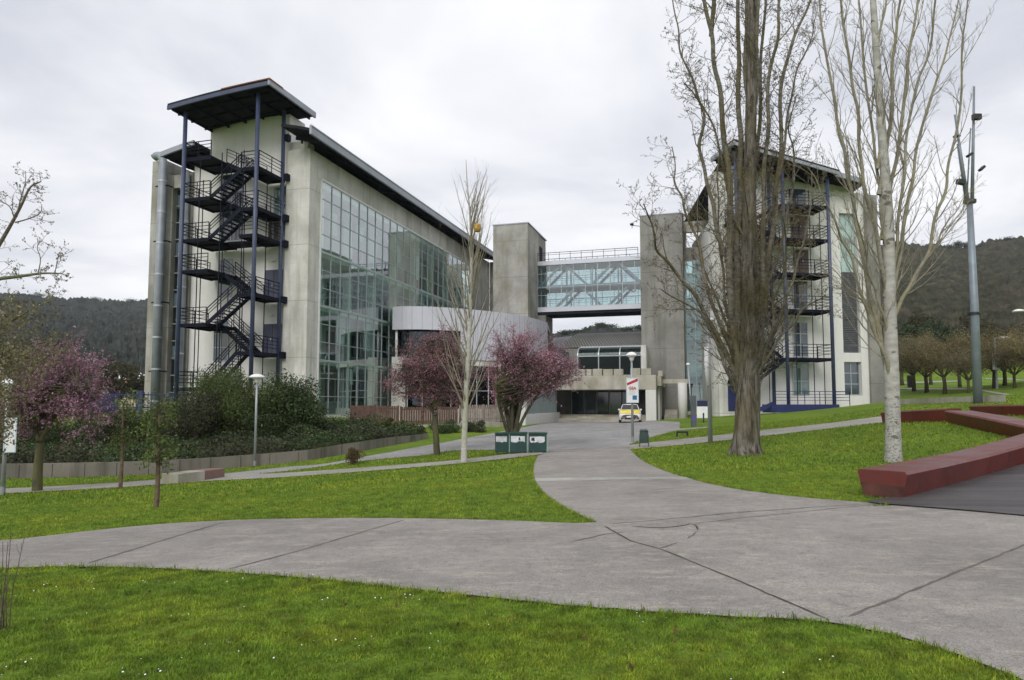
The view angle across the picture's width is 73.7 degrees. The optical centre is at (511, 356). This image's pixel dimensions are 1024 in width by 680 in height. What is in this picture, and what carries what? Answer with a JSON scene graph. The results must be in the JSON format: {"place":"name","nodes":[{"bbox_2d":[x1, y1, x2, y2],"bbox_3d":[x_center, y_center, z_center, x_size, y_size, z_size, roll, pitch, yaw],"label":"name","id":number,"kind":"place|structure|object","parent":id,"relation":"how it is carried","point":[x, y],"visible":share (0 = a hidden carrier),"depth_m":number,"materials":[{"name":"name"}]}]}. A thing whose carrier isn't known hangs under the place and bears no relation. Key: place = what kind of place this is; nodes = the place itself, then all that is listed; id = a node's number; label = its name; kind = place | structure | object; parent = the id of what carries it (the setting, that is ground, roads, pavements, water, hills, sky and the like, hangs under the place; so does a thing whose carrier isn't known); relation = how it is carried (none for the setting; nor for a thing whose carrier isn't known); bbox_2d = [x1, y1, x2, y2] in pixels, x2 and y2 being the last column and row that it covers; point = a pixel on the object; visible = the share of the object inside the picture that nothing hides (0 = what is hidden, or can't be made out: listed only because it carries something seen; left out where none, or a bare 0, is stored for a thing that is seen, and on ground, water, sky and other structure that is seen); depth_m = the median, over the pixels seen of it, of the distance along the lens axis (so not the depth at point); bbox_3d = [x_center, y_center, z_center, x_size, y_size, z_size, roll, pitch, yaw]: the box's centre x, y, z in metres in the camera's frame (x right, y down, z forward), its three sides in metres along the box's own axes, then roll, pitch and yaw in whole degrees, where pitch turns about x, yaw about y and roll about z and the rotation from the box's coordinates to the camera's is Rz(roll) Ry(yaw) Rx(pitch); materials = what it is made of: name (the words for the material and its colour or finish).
{"place":"outdoors","nodes":[
{"label":"outdoors","id":0,"kind":"place"},
{"bbox_2d":[0,292,147,375],"bbox_3d":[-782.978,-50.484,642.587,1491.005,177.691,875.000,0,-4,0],"label":"hill","id":1,"kind":"structure","parent":0,"point":[118,328],"depth_m":474.88,"materials":[{"name":"green plant"}]},
{"bbox_2d":[0,423,416,463],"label":"planted bank","id":2,"kind":"structure","parent":0,"point":[54,449],"depth_m":31.32,"materials":[{"name":"green plant"}]},
{"bbox_2d":[17,415,93,443],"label":"shrub","id":3,"kind":"object","parent":2,"relation":"on","point":[53,436],"visible":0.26,"depth_m":33.91,"materials":[{"name":"green plant"}]},
{"bbox_2d":[67,407,145,442],"bbox_3d":[-20.226,3.765,35.000,4.463,2.670,3.239,0,-4,0],"label":"shrub","id":4,"kind":"object","parent":2,"relation":"on","point":[112,428],"visible":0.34,"depth_m":34.40,"materials":[{"name":"green plant"}]},
{"bbox_2d":[114,402,183,440],"bbox_3d":[-19.066,3.738,35.746,3.150,2.710,3.189,-3,-5,39],"label":"shrub","id":5,"kind":"object","parent":2,"relation":"on","point":[137,423],"visible":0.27,"depth_m":35.24,"materials":[{"name":"green plant"}]},
{"bbox_2d":[152,394,229,439],"bbox_3d":[-16.707,3.519,35.616,3.430,3.073,3.378,-2,-4,27],"label":"shrub","id":6,"kind":"object","parent":2,"relation":"on","point":[198,417],"visible":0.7,"depth_m":35.35,"materials":[{"name":"green plant"}]},
{"bbox_2d":[177,389,235,436],"bbox_3d":[-16.619,3.468,37.166,3.520,3.429,3.596,0,-4,0],"label":"shrub","id":7,"kind":"object","parent":2,"relation":"on","point":[207,398],"visible":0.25,"depth_m":37.08,"materials":[{"name":"green plant"}]},
{"bbox_2d":[173,363,253,424],"bbox_3d":[-16.513,2.724,38.718,5.393,4.612,4.141,0,-4,0],"label":"shrub","id":8,"kind":"object","parent":2,"relation":"on","point":[212,383],"visible":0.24,"depth_m":38.51,"materials":[{"name":"green plant"}]},
{"bbox_2d":[0,411,427,463],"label":"ground cover","id":9,"kind":"object","parent":2,"relation":"on","point":[326,437],"visible":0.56,"depth_m":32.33,"materials":[{"name":"green plant"}]},
{"bbox_2d":[192,365,248,396],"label":"shrub","id":10,"kind":"object","parent":2,"relation":"on","point":[237,370],"visible":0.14,"depth_m":40.68,"materials":[{"name":"green plant"}]},
{"bbox_2d":[205,377,287,436],"bbox_3d":[-14.382,3.075,37.378,4.649,3.973,4.431,0,-4,0],"label":"shrub","id":11,"kind":"object","parent":2,"relation":"on","point":[235,415],"visible":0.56,"depth_m":36.51,"materials":[{"name":"green plant"}]},
{"bbox_2d":[241,411,285,437],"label":"shrub","id":12,"kind":"object","parent":2,"relation":"on","point":[268,428],"visible":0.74,"depth_m":35.30,"materials":[{"name":"green plant"}]},
{"bbox_2d":[251,382,327,434],"bbox_3d":[-12.461,3.275,37.845,4.419,3.734,3.540,0,-4,0],"label":"shrub","id":13,"kind":"object","parent":2,"relation":"on","point":[287,417],"visible":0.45,"depth_m":37.31,"materials":[{"name":"green plant"}]},
{"bbox_2d":[253,368,329,427],"bbox_3d":[-12.657,2.925,38.735,4.439,4.571,3.668,0,-4,0],"label":"shrub","id":14,"kind":"object","parent":2,"relation":"on","point":[291,382],"visible":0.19,"depth_m":38.76,"materials":[{"name":"green plant"}]},
{"bbox_2d":[288,401,330,435],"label":"shrub","id":15,"kind":"object","parent":2,"relation":"on","point":[308,420],"visible":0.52,"depth_m":37.03,"materials":[{"name":"green plant"}]},
{"bbox_2d":[5,452,542,492],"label":"path","id":16,"kind":"structure","parent":0,"point":[145,482],"depth_m":23.64,"materials":[{"name":"grey concrete"}]},
{"bbox_2d":[162,468,224,484],"bbox_3d":[-11.025,4.201,23.732,0.600,0.506,2.703,-1,-4,9],"label":"concrete bench","id":17,"kind":"object","parent":16,"relation":"on","point":[180,477],"visible":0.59,"depth_m":23.23,"materials":[{"name":"beige concrete"}]},
{"bbox_2d":[224,422,627,474],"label":"driveway","id":18,"kind":"structure","parent":0,"point":[570,435],"depth_m":32.37,"materials":[{"name":"concrete"}]},
{"bbox_2d":[0,505,1023,679],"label":"path","id":19,"kind":"structure","parent":0,"point":[837,564],"depth_m":7.31,"materials":[{"name":"concrete"}]},
{"bbox_2d":[849,544,1023,615],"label":"path joint","id":20,"kind":"object","parent":19,"relation":"on","point":[898,596],"visible":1,"depth_m":6.18,"materials":[{"name":"grey concrete"}]},
{"bbox_2d":[0,365,1023,679],"bbox_3d":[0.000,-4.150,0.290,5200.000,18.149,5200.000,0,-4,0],"label":"lawn","id":21,"kind":"structure","parent":0,"point":[906,391],"depth_m":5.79,"materials":[{"name":"green plant"}]},
{"bbox_2d":[0,379,14,494],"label":"street lamp","id":22,"kind":"object","parent":21,"relation":"on","point":[3,477],"visible":0.29,"depth_m":19.93,"materials":[{"name":"white metal"}]},
{"bbox_2d":[3,418,17,452],"bbox_3d":[-14.680,2.307,20.001,0.300,1.010,0.130,2,-4,-23],"label":"banner","id":23,"kind":"object","parent":22,"relation":"attached to","point":[10,447],"visible":0.69,"depth_m":19.95,"materials":[{"name":"white fabric"}]},
{"bbox_2d":[0,533,24,629],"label":"sapling","id":24,"kind":"object","parent":21,"relation":"on","point":[3,600],"visible":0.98,"depth_m":5.06,"materials":[{"name":"brown plant"}]},
{"bbox_2d":[0,161,76,455],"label":"budding tree","id":25,"kind":"object","parent":21,"relation":"on","point":[16,358],"visible":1,"depth_m":7.31,"materials":[{"name":"plant"}]},
{"bbox_2d":[0,326,125,490],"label":"plum tree","id":26,"kind":"object","parent":21,"relation":"on","point":[69,392],"visible":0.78,"depth_m":21.09,"materials":[{"name":"pink plant"}]},
{"bbox_2d":[93,358,139,408],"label":"evergreen tree","id":27,"kind":"object","parent":21,"relation":"on","point":[120,383],"visible":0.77,"depth_m":111.14,"materials":[{"name":"green plant"}]},
{"bbox_2d":[105,390,139,488],"bbox_3d":[-11.961,2.565,20.931,0.953,3.086,0.934,0,-4,0],"label":"young tree","id":28,"kind":"object","parent":21,"relation":"on","point":[122,441],"visible":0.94,"depth_m":20.89,"materials":[{"name":"green plant"}]},
{"bbox_2d":[128,383,187,506],"bbox_3d":[-7.862,1.982,15.116,1.230,2.818,1.150,2,-5,-29],"label":"young tree","id":29,"kind":"object","parent":21,"relation":"on","point":[165,453],"visible":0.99,"depth_m":15.06,"materials":[{"name":"green plant"}]},
{"bbox_2d":[148,152,172,414],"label":"duct","id":30,"kind":"object","parent":21,"relation":"on","point":[159,274],"visible":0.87,"depth_m":49.43,"materials":[{"name":"silver metal"}]},
{"bbox_2d":[173,171,189,399],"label":"duct","id":31,"kind":"object","parent":21,"relation":"on","point":[183,305],"visible":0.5,"depth_m":49.06,"materials":[{"name":"silver metal"}]},
{"bbox_2d":[0,433,427,478],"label":"retaining wall","id":32,"kind":"structure","parent":21,"relation":"on","point":[57,470],"depth_m":28.54,"materials":[{"name":"concrete"}]},
{"bbox_2d":[249,374,264,466],"bbox_3d":[-11.022,2.847,29.386,0.680,4.180,0.680,0,-4,0],"label":"street lamp","id":33,"kind":"object","parent":21,"relation":"on","point":[256,377],"visible":0.98,"depth_m":29.34,"materials":[{"name":"white metal"}]},
{"bbox_2d":[144,114,492,418],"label":"office building","id":34,"kind":"structure","parent":21,"relation":"on","point":[361,236],"depth_m":50.24,"materials":[{"name":"concrete"}]},
{"bbox_2d":[213,320,228,361],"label":"window","id":35,"kind":"structure","parent":34,"relation":"in","point":[224,337],"depth_m":48.61,"materials":[{"name":"glass"}]},
{"bbox_2d":[217,258,231,296],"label":"window","id":36,"kind":"structure","parent":34,"relation":"in","point":[225,283],"depth_m":48.89,"materials":[{"name":"glass"}]},
{"bbox_2d":[220,173,243,241],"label":"window","id":37,"kind":"structure","parent":34,"relation":"in","point":[234,237],"depth_m":49.12,"materials":[{"name":"glass"}]},
{"bbox_2d":[167,77,315,400],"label":"fire escape","id":38,"kind":"object","parent":34,"relation":"attached to","point":[257,100],"visible":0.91,"depth_m":46.28,"materials":[{"name":"blue paint"}]},
{"bbox_2d":[264,324,281,353],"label":"door","id":39,"kind":"structure","parent":34,"relation":"in","point":[270,330],"depth_m":47.46,"materials":[{"name":"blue metal"}]},
{"bbox_2d":[265,269,282,297],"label":"door","id":40,"kind":"structure","parent":34,"relation":"in","point":[272,275],"depth_m":47.72,"materials":[{"name":"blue metal"}]},
{"bbox_2d":[273,186,285,238],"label":"window","id":41,"kind":"structure","parent":34,"relation":"in","point":[276,189],"depth_m":48.06,"materials":[{"name":"glass"}]},
{"bbox_2d":[325,379,340,402],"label":"inner window","id":42,"kind":"structure","parent":34,"relation":"in","point":[333,383],"depth_m":55.55,"materials":[{"name":"glass"}]},
{"bbox_2d":[327,283,342,307],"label":"inner window","id":43,"kind":"structure","parent":34,"relation":"in","point":[334,296],"depth_m":56.12,"materials":[{"name":"grey glass"}]},
{"bbox_2d":[352,291,367,315],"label":"inner window","id":44,"kind":"structure","parent":34,"relation":"in","point":[362,304],"depth_m":60.14,"materials":[{"name":"grey glass"}]},
{"bbox_2d":[375,320,486,454],"bbox_3d":[-3.259,1.263,28.243,4.621,5.718,3.012,1,-4,-20],"label":"plum tree","id":45,"kind":"object","parent":21,"relation":"on","point":[416,374],"visible":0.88,"depth_m":27.94,"materials":[{"name":"pink plant"}]},
{"bbox_2d":[0,469,890,539],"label":"grass","id":46,"kind":"structure","parent":21,"relation":"on","point":[231,506],"depth_m":13.06,"materials":[{"name":"green plant"}]},
{"bbox_2d":[418,422,506,426],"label":"garden wall","id":47,"kind":"structure","parent":21,"relation":"on","point":[495,424],"depth_m":49.69,"materials":[{"name":"concrete"}]},
{"bbox_2d":[350,405,398,424],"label":"wooden fence","id":48,"kind":"object","parent":47,"relation":"on","point":[364,411],"visible":0.58,"depth_m":46.35,"materials":[{"name":"brown wood"}]},
{"bbox_2d":[400,406,457,424],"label":"wooden fence","id":49,"kind":"object","parent":47,"relation":"on","point":[423,417],"visible":0.66,"depth_m":46.88,"materials":[{"name":"brown wood"}]},
{"bbox_2d":[459,404,508,422],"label":"wooden fence","id":50,"kind":"object","parent":47,"relation":"on","point":[492,411],"visible":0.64,"depth_m":49.77,"materials":[{"name":"brown wood"}]},
{"bbox_2d":[425,160,506,461],"bbox_3d":[-1.452,-1.574,23.363,3.042,10.466,2.630,1,-4,-11],"label":"bare tree","id":51,"kind":"object","parent":21,"relation":"on","point":[467,369],"visible":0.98,"depth_m":23.18,"materials":[{"name":"grey plant"}]},
{"bbox_2d":[391,306,549,422],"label":"auditorium","id":52,"kind":"structure","parent":21,"relation":"on","point":[421,320],"depth_m":58.90,"materials":[{"name":"metal"}]},
{"bbox_2d":[400,330,459,359],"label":"upper window","id":53,"kind":"structure","parent":52,"relation":"in","point":[408,333],"depth_m":58.17,"materials":[{"name":"black glass"}]},
{"bbox_2d":[495,432,509,454],"bbox_3d":[-0.356,3.278,25.260,0.549,0.918,0.600,0,-4,0],"label":"green container","id":54,"kind":"object","parent":21,"relation":"on","point":[502,441],"visible":0.9,"depth_m":25.00,"materials":[{"name":"plastic"}]},
{"bbox_2d":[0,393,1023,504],"bbox_3d":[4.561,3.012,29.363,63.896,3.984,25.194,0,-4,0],"label":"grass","id":55,"kind":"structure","parent":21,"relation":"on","point":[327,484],"depth_m":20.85,"materials":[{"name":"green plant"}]},
{"bbox_2d":[510,432,527,453],"bbox_3d":[0.242,3.187,24.731,0.641,0.879,0.600,0,-4,0],"label":"green container","id":56,"kind":"object","parent":21,"relation":"on","point":[518,441],"visible":0.88,"depth_m":24.46,"materials":[{"name":"plastic"}]},
{"bbox_2d":[492,222,546,318],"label":"stair tower","id":57,"kind":"structure","parent":21,"relation":"on","point":[518,247],"depth_m":72.44,"materials":[{"name":"concrete"}]},
{"bbox_2d":[479,318,589,431],"bbox_3d":[0.805,1.070,27.390,4.353,5.479,3.021,-2,-4,26],"label":"plum tree","id":58,"kind":"object","parent":21,"relation":"on","point":[520,379],"visible":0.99,"depth_m":27.22,"materials":[{"name":"pink plant"}]},
{"bbox_2d":[528,432,547,452],"bbox_3d":[0.923,3.137,24.426,0.667,0.825,0.600,0,-4,0],"label":"green container","id":59,"kind":"object","parent":21,"relation":"on","point":[538,441],"visible":0.89,"depth_m":24.16,"materials":[{"name":"plastic"}]},
{"bbox_2d":[495,367,688,424],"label":"entrance building","id":60,"kind":"structure","parent":21,"relation":"on","point":[602,398],"depth_m":63.25,"materials":[{"name":"concrete"}]},
{"bbox_2d":[527,387,556,413],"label":"slatted window","id":61,"kind":"structure","parent":60,"relation":"in","point":[543,407],"depth_m":60.38,"materials":[{"name":"grey glass"}]},
{"bbox_2d":[572,391,645,413],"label":"glass doors","id":62,"kind":"structure","parent":60,"relation":"in","point":[590,397],"depth_m":69.56,"materials":[{"name":"black glass"}]},
{"bbox_2d":[548,332,640,368],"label":"vaulted hall","id":63,"kind":"structure","parent":21,"relation":"on","point":[606,339],"depth_m":73.80,"materials":[{"name":"grey metal"}]},
{"bbox_2d":[577,345,647,374],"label":"glass canopy","id":64,"kind":"object","parent":63,"relation":"attached to","point":[603,357],"visible":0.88,"depth_m":68.36,"materials":[{"name":"glass"}]},
{"bbox_2d":[626,352,636,441],"bbox_3d":[5.097,1.830,28.979,0.500,4.029,0.500,0,-4,0],"label":"street lamp","id":65,"kind":"object","parent":21,"relation":"on","point":[631,355],"visible":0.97,"depth_m":28.91,"materials":[{"name":"grey metal"}]},
{"bbox_2d":[626,378,638,402],"bbox_3d":[5.097,1.440,28.951,0.523,1.067,0.130,0,-4,0],"label":"banner","id":66,"kind":"object","parent":65,"relation":"attached to","point":[632,390],"visible":1,"depth_m":28.89,"materials":[{"name":"white fabric"}]},
{"bbox_2d":[683,220,708,414],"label":"glass link","id":67,"kind":"object","parent":21,"relation":"on","point":[695,371],"visible":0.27,"depth_m":71.31,"materials":[{"name":"glass"}]},
{"bbox_2d":[701,317,713,442],"bbox_3d":[7.724,1.014,26.748,0.540,5.116,0.540,0,-4,0],"label":"street lamp","id":68,"kind":"object","parent":21,"relation":"on","point":[709,402],"visible":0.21,"depth_m":26.64,"materials":[{"name":"grey metal"}]},
{"bbox_2d":[617,0,849,455],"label":"poplar tree","id":69,"kind":"object","parent":21,"relation":"on","point":[746,307],"visible":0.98,"depth_m":22.29,"materials":[{"name":"brown plant"}]},
{"bbox_2d":[684,163,883,415],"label":"white building","id":70,"kind":"structure","parent":21,"relation":"on","point":[859,375],"depth_m":56.33,"materials":[{"name":"paint"}]},
{"bbox_2d":[710,139,849,412],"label":"fire escape","id":71,"kind":"object","parent":70,"relation":"attached to","point":[772,407],"visible":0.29,"depth_m":53.70,"materials":[{"name":"blue paint"}]},
{"bbox_2d":[792,281,807,308],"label":"window","id":72,"kind":"structure","parent":70,"relation":"in","point":[805,293],"depth_m":55.95,"materials":[{"name":"glass"}]},
{"bbox_2d":[792,322,808,356],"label":"window","id":73,"kind":"structure","parent":70,"relation":"in","point":[801,337],"depth_m":55.66,"materials":[{"name":"glass"}]},
{"bbox_2d":[792,367,809,393],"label":"window","id":74,"kind":"structure","parent":70,"relation":"in","point":[803,372],"depth_m":55.43,"materials":[{"name":"glass"}]},
{"bbox_2d":[839,214,855,271],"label":"window","id":75,"kind":"structure","parent":70,"relation":"in","point":[846,226],"depth_m":57.40,"materials":[{"name":"glass"}]},
{"bbox_2d":[844,362,859,394],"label":"window","id":76,"kind":"structure","parent":70,"relation":"in","point":[851,369],"depth_m":56.59,"materials":[{"name":"glass"}]},
{"bbox_2d":[786,0,996,462],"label":"bare tree","id":77,"kind":"object","parent":21,"relation":"on","point":[889,309],"visible":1,"depth_m":18.56,"materials":[{"name":"grey plant"}]},
{"bbox_2d":[881,408,961,423],"bbox_3d":[15.835,2.471,26.623,0.833,0.894,3.398,1,-4,-10],"label":"red bench","id":78,"kind":"object","parent":21,"relation":"on","point":[931,415],"visible":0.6,"depth_m":25.90,"materials":[{"name":"paint"}]},
{"bbox_2d":[898,328,947,390],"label":"park tree","id":79,"kind":"object","parent":21,"relation":"on","point":[911,373],"visible":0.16,"depth_m":66.05,"materials":[{"name":"brown plant"}]},
{"bbox_2d":[906,311,940,333],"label":"evergreen tree","id":80,"kind":"object","parent":21,"relation":"on","point":[918,323],"visible":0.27,"depth_m":124.98,"materials":[{"name":"green plant"}]},
{"bbox_2d":[898,333,953,392],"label":"park tree","id":81,"kind":"object","parent":21,"relation":"on","point":[907,361],"visible":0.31,"depth_m":62.87,"materials":[{"name":"brown plant"}]},
{"bbox_2d":[898,327,970,393],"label":"park tree","id":82,"kind":"object","parent":21,"relation":"on","point":[931,355],"visible":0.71,"depth_m":58.98,"materials":[{"name":"brown plant"}]},
{"bbox_2d":[917,318,955,345],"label":"evergreen tree","id":83,"kind":"object","parent":21,"relation":"on","point":[939,332],"visible":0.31,"depth_m":110.27,"materials":[{"name":"green plant"}]},
{"bbox_2d":[857,433,1023,497],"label":"red bench","id":84,"kind":"object","parent":21,"relation":"on","point":[908,478],"visible":0.74,"depth_m":13.20,"materials":[{"name":"red paint"},{"name":"painted concrete"}]},
{"bbox_2d":[866,464,1023,514],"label":"timber deck","id":85,"kind":"structure","parent":21,"relation":"on","point":[1001,491],"depth_m":11.76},
{"bbox_2d":[900,395,1005,403],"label":"wall","id":86,"kind":"structure","parent":21,"relation":"on","point":[993,398],"depth_m":37.62,"materials":[{"name":"concrete"}]},
{"bbox_2d":[953,86,985,403],"bbox_3d":[23.450,-5.671,34.872,1.502,16.719,0.620,0,-4,0],"label":"floodlight mast","id":87,"kind":"object","parent":21,"relation":"on","point":[974,313],"visible":0.83,"depth_m":34.70,"materials":[{"name":"grey metal"}]},
{"bbox_2d":[940,346,1003,392],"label":"park tree","id":88,"kind":"object","parent":21,"relation":"on","point":[963,362],"visible":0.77,"depth_m":55.66,"materials":[{"name":"brown plant"}]},
{"bbox_2d":[944,410,1023,436],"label":"red bench","id":89,"kind":"object","parent":21,"relation":"on","point":[1001,424],"visible":0.73,"depth_m":21.17,"materials":[{"name":"paint"}]},
{"bbox_2d":[952,326,1022,387],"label":"park tree","id":90,"kind":"object","parent":21,"relation":"on","point":[986,346],"visible":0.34,"depth_m":55.33,"materials":[{"name":"brown plant"}]},
{"bbox_2d":[969,405,1023,415],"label":"red bench","id":91,"kind":"object","parent":21,"relation":"on","point":[1011,410],"visible":0.65,"depth_m":25.35,"materials":[{"name":"paint"}]},
{"bbox_2d":[987,334,1023,387],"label":"park tree","id":92,"kind":"object","parent":21,"relation":"on","point":[1001,363],"visible":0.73,"depth_m":53.08,"materials":[{"name":"brown plant"}]},
{"bbox_2d":[996,324,1023,370],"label":"park tree","id":93,"kind":"object","parent":21,"relation":"on","point":[1015,343],"visible":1,"depth_m":51.92,"materials":[{"name":"brown plant"}]},
{"bbox_2d":[0,0,1023,390],"label":"sky","id":94,"kind":"structure","parent":0,"point":[561,101],"materials":[{"name":"white"}]},
{"bbox_2d":[553,326,640,348],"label":"hill","id":95,"kind":"structure","parent":0,"point":[606,329],"depth_m":488.13,"materials":[{"name":"green plant"}]},
{"bbox_2d":[605,421,679,447],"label":"entrance plaza","id":96,"kind":"structure","parent":0,"point":[622,430],"depth_m":43.66,"materials":[{"name":"concrete"}]},
{"bbox_2d":[618,404,641,422],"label":"parked car","id":97,"kind":"object","parent":96,"relation":"on","point":[625,411],"visible":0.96,"depth_m":53.37,"materials":[{"name":"metal"}]},
{"bbox_2d":[639,212,687,417],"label":"stair tower","id":98,"kind":"structure","parent":96,"relation":"on","point":[664,341],"depth_m":68.95,"materials":[{"name":"grey concrete"}]},
{"bbox_2d":[537,247,640,347],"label":"skybridge","id":99,"kind":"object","parent":98,"relation":"attached to","point":[550,313],"visible":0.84,"depth_m":74.83,"materials":[{"name":"glass"}]},
{"bbox_2d":[533,447,889,521],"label":"branch path","id":100,"kind":"structure","parent":0,"point":[615,500],"depth_m":12.54,"materials":[{"name":"concrete"}]},
{"bbox_2d":[532,477,689,480],"bbox_3d":[2.225,2.775,15.457,3.617,0.103,0.726,-1,-4,8],"label":"pale paving band","id":101,"kind":"object","parent":100,"relation":"on","point":[594,478],"visible":1,"depth_m":15.41,"materials":[{"name":"grey concrete"}]},
{"bbox_2d":[629,416,882,448],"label":"side path","id":102,"kind":"structure","parent":0,"point":[872,420],"depth_m":29.33,"materials":[{"name":"grey concrete"}]},
{"bbox_2d":[880,235,1023,335],"bbox_3d":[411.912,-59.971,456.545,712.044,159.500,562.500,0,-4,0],"label":"hill","id":103,"kind":"structure","parent":0,"point":[1000,275],"depth_m":340.80,"materials":[{"name":"green plant"}]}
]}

